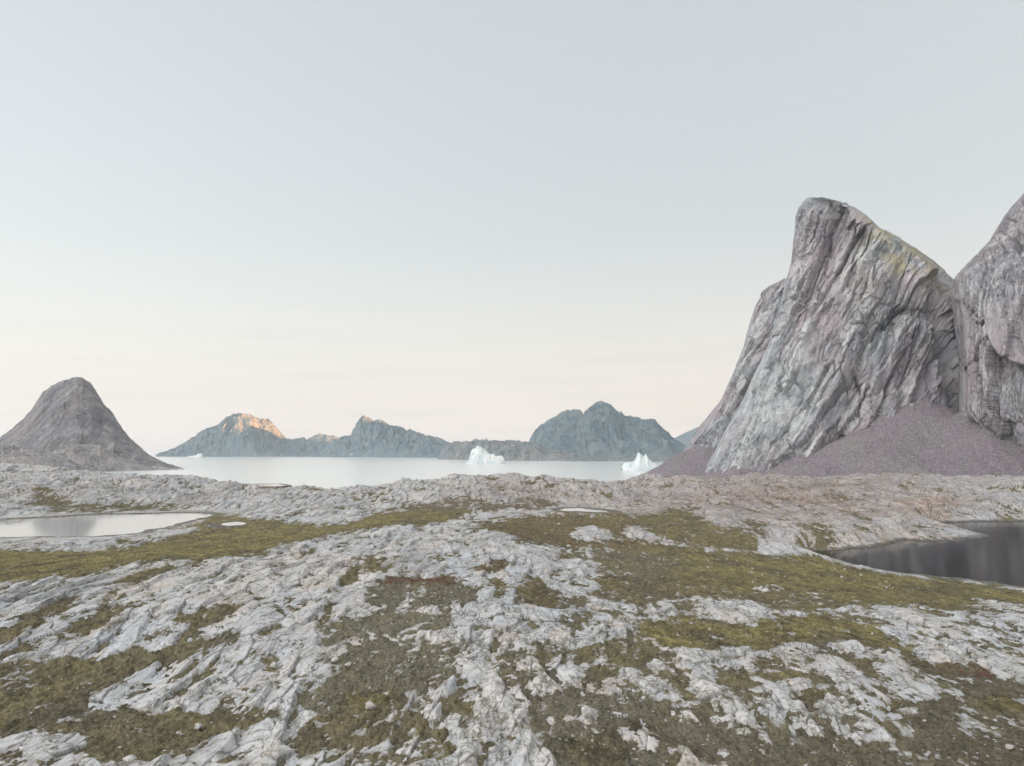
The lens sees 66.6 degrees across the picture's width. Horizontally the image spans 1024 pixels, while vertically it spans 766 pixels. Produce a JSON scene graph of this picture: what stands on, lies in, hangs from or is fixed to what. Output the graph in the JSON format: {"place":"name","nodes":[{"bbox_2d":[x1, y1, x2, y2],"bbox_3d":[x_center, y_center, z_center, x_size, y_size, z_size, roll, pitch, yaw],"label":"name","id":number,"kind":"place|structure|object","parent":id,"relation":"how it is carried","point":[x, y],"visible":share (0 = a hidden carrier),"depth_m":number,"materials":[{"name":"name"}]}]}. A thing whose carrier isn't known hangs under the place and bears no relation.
{"place":"outdoors","nodes":[
{"label":"outdoors","id":0,"kind":"place"},
{"bbox_2d":[0,445,98,471],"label":"hill","id":1,"kind":"structure","parent":0,"point":[24,455],"depth_m":932.05,"materials":[{"name":"grey stone"}]},
{"bbox_2d":[0,377,187,468],"bbox_3d":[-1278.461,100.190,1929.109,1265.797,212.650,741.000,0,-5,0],"label":"mountain","id":2,"kind":"structure","parent":0,"point":[71,411],"depth_m":1661.53,"materials":[{"name":"grey stone"}]},
{"bbox_2d":[0,513,211,536],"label":"pond water","id":3,"kind":"structure","parent":0,"point":[98,525],"depth_m":242.14,"materials":[{"name":"grey liquid"}]},
{"bbox_2d":[52,443,183,470],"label":"hill","id":4,"kind":"structure","parent":0,"point":[97,457],"depth_m":1365.74,"materials":[{"name":"grey stone"}]},
{"bbox_2d":[221,522,245,525],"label":"pond water","id":5,"kind":"structure","parent":0,"point":[234,523],"depth_m":239.00,"materials":[{"name":"grey liquid"}]},
{"bbox_2d":[156,413,329,456],"bbox_3d":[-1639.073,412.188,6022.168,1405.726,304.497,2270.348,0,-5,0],"label":"mountain","id":6,"kind":"structure","parent":0,"point":[240,435],"depth_m":5115.90,"materials":[{"name":"grey stone"}]},
{"bbox_2d":[257,484,284,485],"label":"pond water","id":7,"kind":"structure","parent":0,"point":[270,485],"depth_m":505.83,"materials":[{"name":"grey liquid"}]},
{"bbox_2d":[307,434,337,442],"bbox_3d":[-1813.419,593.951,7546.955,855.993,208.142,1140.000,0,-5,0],"label":"hill","id":8,"kind":"structure","parent":0,"point":[321,438],"depth_m":7347.47,"materials":[{"name":"grey stone"}]},
{"bbox_2d":[102,452,662,488],"bbox_3d":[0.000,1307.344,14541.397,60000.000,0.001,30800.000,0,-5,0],"label":"sea","id":9,"kind":"structure","parent":0,"point":[330,472],"depth_m":1493.65,"materials":[{"name":"white liquid"}]},
{"bbox_2d":[188,453,202,457],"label":"iceberg","id":10,"kind":"object","parent":9,"relation":"on","point":[200,455],"visible":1,"depth_m":4249.07,"materials":[{"name":"white ice"}]},
{"bbox_2d":[466,446,504,463],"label":"iceberg","id":11,"kind":"object","parent":9,"relation":"on","point":[479,455],"visible":0.98,"depth_m":2128.96,"materials":[{"name":"white ice"}]},
{"bbox_2d":[622,452,657,470],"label":"iceberg","id":12,"kind":"object","parent":9,"relation":"on","point":[642,463],"visible":0.88,"depth_m":1401.25,"materials":[{"name":"white ice"}]},
{"bbox_2d":[315,415,449,457],"bbox_3d":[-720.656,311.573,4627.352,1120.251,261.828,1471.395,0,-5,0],"label":"mountain","id":13,"kind":"structure","parent":0,"point":[368,437],"depth_m":4552.13,"materials":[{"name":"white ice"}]},
{"bbox_2d":[0,463,1023,765],"bbox_3d":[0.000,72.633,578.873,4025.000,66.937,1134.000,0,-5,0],"label":"terrain","id":14,"kind":"structure","parent":0,"point":[892,505],"depth_m":99.00,"materials":[{"name":"grey stone"}]},
{"bbox_2d":[195,723,201,729],"bbox_3d":[-24.155,26.436,59.988,0.514,0.458,0.571,-1,-5,15],"label":"boulder","id":15,"kind":"object","parent":14,"relation":"on","point":[198,726],"visible":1,"depth_m":59.85,"materials":[{"name":"stone"}]},
{"bbox_2d":[270,662,277,667],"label":"boulder","id":16,"kind":"object","parent":14,"relation":"on","point":[274,664],"visible":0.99,"depth_m":75.25,"materials":[{"name":"stone"}]},
{"bbox_2d":[331,656,338,661],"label":"boulder","id":17,"kind":"object","parent":14,"relation":"on","point":[335,659],"visible":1,"depth_m":76.48,"materials":[{"name":"stone"}]},
{"bbox_2d":[0,469,1023,765],"bbox_3d":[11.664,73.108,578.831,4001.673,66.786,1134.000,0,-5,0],"label":"moss","id":18,"kind":"object","parent":14,"relation":"on","point":[106,731],"visible":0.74,"depth_m":81.29,"materials":[{"name":"green plant"}]},
{"bbox_2d":[123,755,136,761],"bbox_3d":[-26.316,25.875,53.696,0.950,0.488,0.770,5,0,14],"label":"boulder","id":19,"kind":"object","parent":18,"relation":"on","point":[128,758],"visible":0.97,"depth_m":53.48,"materials":[{"name":"stone"}]},
{"bbox_2d":[365,701,376,709],"bbox_3d":[-11.465,26.218,63.335,0.888,0.771,1.022,2,-5,-17],"label":"boulder","id":20,"kind":"object","parent":18,"relation":"on","point":[369,705],"visible":0.98,"depth_m":62.98,"materials":[{"name":"stone"}]},
{"bbox_2d":[482,737,489,743],"bbox_3d":[-1.890,25.582,55.767,0.560,0.453,0.624,-4,-6,38],"label":"boulder","id":21,"kind":"object","parent":18,"relation":"on","point":[485,740],"visible":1,"depth_m":55.60,"materials":[{"name":"stone"}]},
{"bbox_2d":[1005,744,1013,749],"bbox_3d":[36.883,26.973,57.758,0.550,0.388,0.582,-11,-18,26],"label":"boulder","id":22,"kind":"object","parent":18,"relation":"on","point":[1008,746],"visible":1,"depth_m":57.61,"materials":[{"name":"stone"}]},
{"bbox_2d":[514,708,526,718],"bbox_3d":[0.678,25.473,60.013,1.005,0.850,0.912,1,-5,-9],"label":"boulder","id":23,"kind":"object","parent":14,"relation":"on","point":[520,713],"visible":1,"depth_m":59.73,"materials":[{"name":"stone"}]},
{"bbox_2d":[581,705,596,717],"bbox_3d":[5.971,25.509,60.534,1.385,0.949,0.817,2,-11,-23],"label":"boulder","id":24,"kind":"object","parent":14,"relation":"on","point":[587,711],"visible":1,"depth_m":60.21,"materials":[{"name":"stone"}]},
{"bbox_2d":[735,711,755,724],"bbox_3d":[18.375,26.352,61.286,1.459,1.046,1.799,5,3,1],"label":"boulder","id":25,"kind":"object","parent":14,"relation":"on","point":[743,717],"visible":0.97,"depth_m":60.85,"materials":[{"name":"stone"}]},
{"bbox_2d":[639,398,1023,477],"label":"scree gravel","id":26,"kind":"structure","parent":14,"relation":"on","point":[927,437],"depth_m":747.30,"materials":[{"name":"grey gravel"}]},
{"bbox_2d":[0,0,1023,451],"label":"sky","id":27,"kind":"structure","parent":0,"point":[450,221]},
{"bbox_2d":[437,438,601,460],"bbox_3d":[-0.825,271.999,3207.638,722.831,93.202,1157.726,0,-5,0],"label":"mountain","id":28,"kind":"structure","parent":0,"point":[512,450],"depth_m":2973.25,"materials":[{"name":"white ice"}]},
{"bbox_2d":[529,409,582,446],"bbox_3d":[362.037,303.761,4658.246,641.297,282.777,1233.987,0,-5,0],"label":"mountain","id":29,"kind":"structure","parent":0,"point":[547,432],"depth_m":4252.50,"materials":[{"name":"grey stone"}]},
{"bbox_2d":[560,508,606,511],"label":"pond water","id":30,"kind":"structure","parent":0,"point":[578,509],"depth_m":268.95,"materials":[{"name":"grey liquid"}]},
{"bbox_2d":[544,401,685,456],"bbox_3d":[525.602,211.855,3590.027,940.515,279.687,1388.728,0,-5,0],"label":"mountain","id":31,"kind":"structure","parent":0,"point":[599,428],"depth_m":3264.79,"materials":[{"name":"grey stone"}]},
{"bbox_2d":[593,455,671,461],"bbox_3d":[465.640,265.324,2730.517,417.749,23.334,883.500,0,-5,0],"label":"hill","id":32,"kind":"structure","parent":0,"point":[632,458],"depth_m":2725.18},
{"bbox_2d":[674,427,698,445],"bbox_3d":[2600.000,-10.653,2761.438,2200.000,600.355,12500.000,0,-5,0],"label":"mountain","id":33,"kind":"structure","parent":0,"point":[685,438],"depth_m":8492.54,"materials":[{"name":"grey stone"}]},
{"bbox_2d":[683,278,786,450],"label":"mountain","id":34,"kind":"structure","parent":0,"point":[710,431],"depth_m":1058.10,"materials":[{"name":"grey stone"}]},
{"bbox_2d":[705,197,958,472],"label":"mountain","id":35,"kind":"structure","parent":0,"point":[863,336],"depth_m":872.69,"materials":[{"name":"grey stone"}]},
{"bbox_2d":[813,521,1023,586],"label":"lake water","id":36,"kind":"structure","parent":0,"point":[996,555],"depth_m":202.43,"materials":[{"name":"black liquid"}]},
{"bbox_2d":[951,193,1023,449],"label":"mountain","id":37,"kind":"structure","parent":0,"point":[987,297],"depth_m":718.80,"materials":[{"name":"grey stone"}]}
]}

